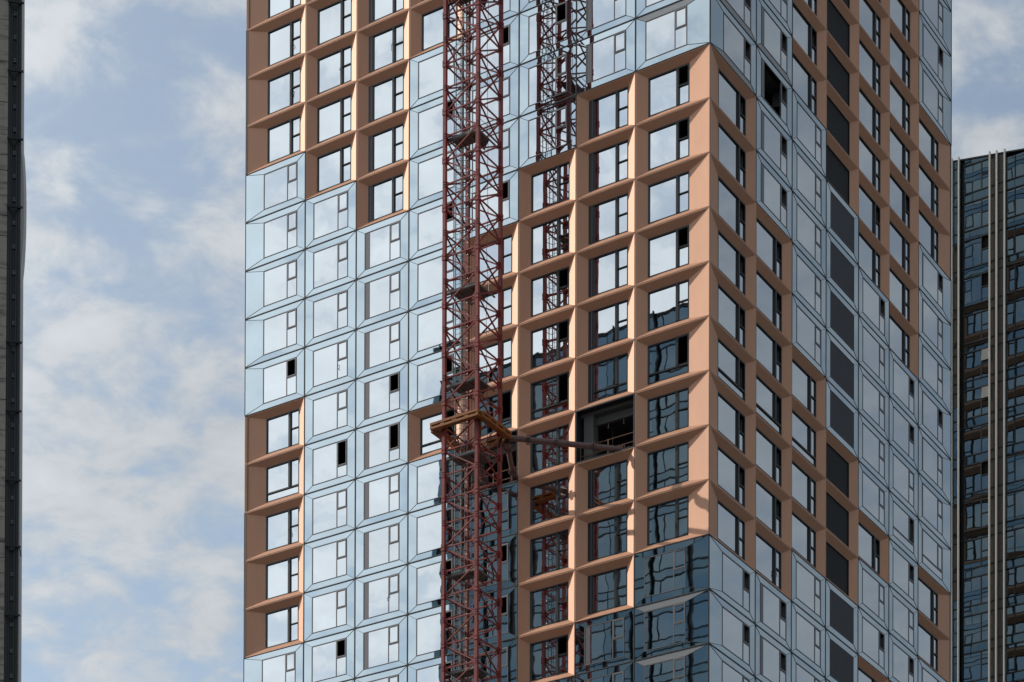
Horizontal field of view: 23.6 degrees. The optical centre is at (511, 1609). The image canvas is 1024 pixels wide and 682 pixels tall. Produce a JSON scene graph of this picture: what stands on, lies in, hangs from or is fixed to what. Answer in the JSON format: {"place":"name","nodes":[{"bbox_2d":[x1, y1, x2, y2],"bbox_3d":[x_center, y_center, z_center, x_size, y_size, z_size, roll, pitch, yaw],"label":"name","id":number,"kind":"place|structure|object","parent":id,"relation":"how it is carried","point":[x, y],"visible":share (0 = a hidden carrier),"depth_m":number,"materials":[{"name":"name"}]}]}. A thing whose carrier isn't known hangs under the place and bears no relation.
{"place":"outdoors","nodes":[
{"label":"outdoors","id":0,"kind":"place"},
{"bbox_2d":[0,0,26,681],"bbox_3d":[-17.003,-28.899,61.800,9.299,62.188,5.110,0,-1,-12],"label":"concrete tower","id":1,"kind":"structure","parent":0,"point":[13,205],"depth_m":60.32,"materials":[{"name":"grey"}]},
{"bbox_2d":[21,0,1023,681],"label":"sky","id":2,"kind":"structure","parent":0,"point":[133,450],"materials":[{"name":"blue"}]},
{"bbox_2d":[951,148,1023,681],"bbox_3d":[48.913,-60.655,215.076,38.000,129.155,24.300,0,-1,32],"label":"office tower","id":3,"kind":"structure","parent":0,"point":[987,425],"depth_m":207.06,"materials":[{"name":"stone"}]},
{"bbox_2d":[964,337,987,380],"bbox_3d":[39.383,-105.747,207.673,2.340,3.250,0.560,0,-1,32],"label":"window","id":4,"kind":"structure","parent":3,"relation":"in","point":[974,367],"depth_m":207.71,"materials":[{"name":"blue glass"}]},
{"bbox_2d":[964,375,987,418],"bbox_3d":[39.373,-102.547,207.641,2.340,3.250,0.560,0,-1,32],"label":"window","id":5,"kind":"structure","parent":3,"relation":"in","point":[974,405],"depth_m":207.71,"materials":[{"name":"blue glass"}]},
{"bbox_2d":[964,412,987,455],"bbox_3d":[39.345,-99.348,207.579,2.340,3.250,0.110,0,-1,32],"label":"window","id":6,"kind":"structure","parent":3,"relation":"in","point":[976,436],"depth_m":207.66,"materials":[{"name":"blue glass"}]},
{"bbox_2d":[964,450,987,493],"bbox_3d":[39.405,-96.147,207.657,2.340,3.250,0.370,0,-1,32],"label":"window","id":7,"kind":"structure","parent":3,"relation":"in","point":[974,480],"depth_m":207.66,"materials":[{"name":"blue glass"}]},
{"bbox_2d":[964,488,987,531],"bbox_3d":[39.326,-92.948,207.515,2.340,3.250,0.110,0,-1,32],"label":"window","id":8,"kind":"structure","parent":3,"relation":"in","point":[975,512],"depth_m":207.61,"materials":[{"name":"blue glass"}]},
{"bbox_2d":[964,526,987,568],"bbox_3d":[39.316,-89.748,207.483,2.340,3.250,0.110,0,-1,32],"label":"window","id":9,"kind":"structure","parent":3,"relation":"in","point":[976,549],"depth_m":207.56,"materials":[{"name":"blue glass"}]},
{"bbox_2d":[964,563,987,606],"bbox_3d":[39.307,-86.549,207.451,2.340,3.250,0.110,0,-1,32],"label":"window","id":10,"kind":"structure","parent":3,"relation":"in","point":[975,587],"depth_m":207.51,"materials":[{"name":"blue glass"}]},
{"bbox_2d":[964,601,987,643],"bbox_3d":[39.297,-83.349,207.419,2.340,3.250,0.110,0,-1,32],"label":"window","id":11,"kind":"structure","parent":3,"relation":"in","point":[975,625],"depth_m":207.51,"materials":[{"name":"blue glass"}]},
{"bbox_2d":[964,639,987,681],"bbox_3d":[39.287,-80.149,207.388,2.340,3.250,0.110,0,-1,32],"label":"window","id":12,"kind":"structure","parent":3,"relation":"in","point":[976,662],"depth_m":207.46,"materials":[{"name":"blue glass"}]},
{"bbox_2d":[964,158,988,193],"bbox_3d":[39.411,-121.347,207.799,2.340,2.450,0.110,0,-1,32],"label":"window","id":13,"kind":"structure","parent":3,"relation":"in","point":[976,173],"depth_m":207.86,"materials":[{"name":"blue glass"}]},
{"bbox_2d":[964,186,988,230],"bbox_3d":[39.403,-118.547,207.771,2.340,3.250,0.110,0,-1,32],"label":"window","id":14,"kind":"structure","parent":3,"relation":"in","point":[976,211],"depth_m":207.81,"materials":[{"name":"blue glass"}]},
{"bbox_2d":[964,224,988,267],"bbox_3d":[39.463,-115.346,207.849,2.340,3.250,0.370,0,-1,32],"label":"window","id":15,"kind":"structure","parent":3,"relation":"in","point":[974,253],"depth_m":207.81,"materials":[{"name":"blue glass"}]},
{"bbox_2d":[964,261,988,305],"bbox_3d":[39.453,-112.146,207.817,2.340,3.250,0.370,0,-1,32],"label":"window","id":16,"kind":"structure","parent":3,"relation":"in","point":[974,292],"depth_m":207.76,"materials":[{"name":"blue glass"}]},
{"bbox_2d":[964,299,988,343],"bbox_3d":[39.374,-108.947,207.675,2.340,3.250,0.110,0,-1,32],"label":"window","id":17,"kind":"structure","parent":3,"relation":"in","point":[976,325],"depth_m":207.76,"materials":[{"name":"blue glass"}]},
{"bbox_2d":[966,677,987,681],"bbox_3d":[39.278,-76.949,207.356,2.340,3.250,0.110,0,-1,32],"label":"window","id":18,"kind":"structure","parent":3,"relation":"in","point":[985,677],"depth_m":207.30,"materials":[{"name":"blue glass"}]},
{"bbox_2d":[1005,631,1023,672],"bbox_3d":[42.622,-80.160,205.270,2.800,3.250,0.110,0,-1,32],"label":"window","id":19,"kind":"structure","parent":3,"relation":"in","point":[1014,651],"depth_m":205.54,"materials":[{"name":"blue glass"}]},
{"bbox_2d":[1005,669,1023,681],"bbox_3d":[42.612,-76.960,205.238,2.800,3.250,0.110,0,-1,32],"label":"window","id":20,"kind":"structure","parent":3,"relation":"in","point":[1020,680],"depth_m":205.42,"materials":[{"name":"blue glass"}]},
{"bbox_2d":[1006,152,1023,179],"bbox_3d":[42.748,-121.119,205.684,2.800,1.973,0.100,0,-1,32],"label":"window","id":21,"kind":"structure","parent":3,"relation":"in","point":[1014,164],"depth_m":205.99,"materials":[{"name":"blue glass"}]},
{"bbox_2d":[1006,174,1023,217],"bbox_3d":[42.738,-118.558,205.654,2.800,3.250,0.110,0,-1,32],"label":"window","id":22,"kind":"structure","parent":3,"relation":"in","point":[1014,195],"depth_m":205.94,"materials":[{"name":"blue glass"}]},
{"bbox_2d":[1006,212,1023,255],"bbox_3d":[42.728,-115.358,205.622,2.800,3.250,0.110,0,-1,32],"label":"window","id":23,"kind":"structure","parent":3,"relation":"in","point":[1014,233],"depth_m":205.94,"materials":[{"name":"blue glass"}]},
{"bbox_2d":[1006,250,1023,292],"bbox_3d":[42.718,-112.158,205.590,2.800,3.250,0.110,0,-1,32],"label":"window","id":24,"kind":"structure","parent":3,"relation":"in","point":[1014,271],"depth_m":205.89,"materials":[{"name":"blue glass"}]},
{"bbox_2d":[1006,288,1023,330],"bbox_3d":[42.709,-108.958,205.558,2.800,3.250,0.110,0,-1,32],"label":"window","id":25,"kind":"structure","parent":3,"relation":"in","point":[1014,309],"depth_m":205.89,"materials":[{"name":"blue glass"}]},
{"bbox_2d":[1006,326,1023,368],"bbox_3d":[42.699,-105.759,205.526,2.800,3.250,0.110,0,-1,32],"label":"window","id":26,"kind":"structure","parent":3,"relation":"in","point":[1014,347],"depth_m":205.84,"materials":[{"name":"blue glass"}]},
{"bbox_2d":[1006,364,1023,406],"bbox_3d":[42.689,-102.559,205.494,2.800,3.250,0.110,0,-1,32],"label":"window","id":27,"kind":"structure","parent":3,"relation":"in","point":[1014,385],"depth_m":205.79,"materials":[{"name":"blue glass"}]},
{"bbox_2d":[1006,402,1023,444],"bbox_3d":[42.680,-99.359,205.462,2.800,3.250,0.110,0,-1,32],"label":"window","id":28,"kind":"structure","parent":3,"relation":"in","point":[1014,423],"depth_m":205.79,"materials":[{"name":"blue glass"}]},
{"bbox_2d":[1006,440,1023,482],"bbox_3d":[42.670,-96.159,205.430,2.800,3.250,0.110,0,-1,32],"label":"window","id":29,"kind":"structure","parent":3,"relation":"in","point":[1014,461],"depth_m":205.74,"materials":[{"name":"blue glass"}]},
{"bbox_2d":[1006,479,1023,520],"bbox_3d":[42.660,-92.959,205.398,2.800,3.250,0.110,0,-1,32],"label":"window","id":30,"kind":"structure","parent":3,"relation":"in","point":[1014,499],"depth_m":205.69,"materials":[{"name":"blue glass"}]},
{"bbox_2d":[1006,517,1023,558],"bbox_3d":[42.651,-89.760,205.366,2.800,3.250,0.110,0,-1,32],"label":"window","id":31,"kind":"structure","parent":3,"relation":"in","point":[1014,537],"depth_m":205.67,"materials":[{"name":"blue glass"}]},
{"bbox_2d":[1006,555,1023,596],"bbox_3d":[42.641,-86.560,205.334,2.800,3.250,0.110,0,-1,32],"label":"window","id":32,"kind":"structure","parent":3,"relation":"in","point":[1014,575],"depth_m":205.64,"materials":[{"name":"blue glass"}]},
{"bbox_2d":[1006,593,1023,634],"bbox_3d":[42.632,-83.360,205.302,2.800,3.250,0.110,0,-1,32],"label":"window","id":33,"kind":"structure","parent":3,"relation":"in","point":[1014,613],"depth_m":205.59,"materials":[{"name":"blue glass"}]},
{"label":"ground","id":34,"kind":"structure","parent":0,"visible":0},
{"bbox_2d":[430,0,629,681],"bbox_3d":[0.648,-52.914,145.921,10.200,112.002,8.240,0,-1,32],"label":"tower crane","id":35,"kind":"object","parent":34,"relation":"on","point":[469,456],"visible":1,"depth_m":145.64,"materials":[{"name":"metal"}]},
{"bbox_2d":[243,0,951,681],"bbox_3d":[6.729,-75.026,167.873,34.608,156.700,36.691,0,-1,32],"label":"residential tower","id":36,"kind":"structure","parent":34,"relation":"on","point":[727,292],"depth_m":154.02,"materials":[{"name":"blue"}]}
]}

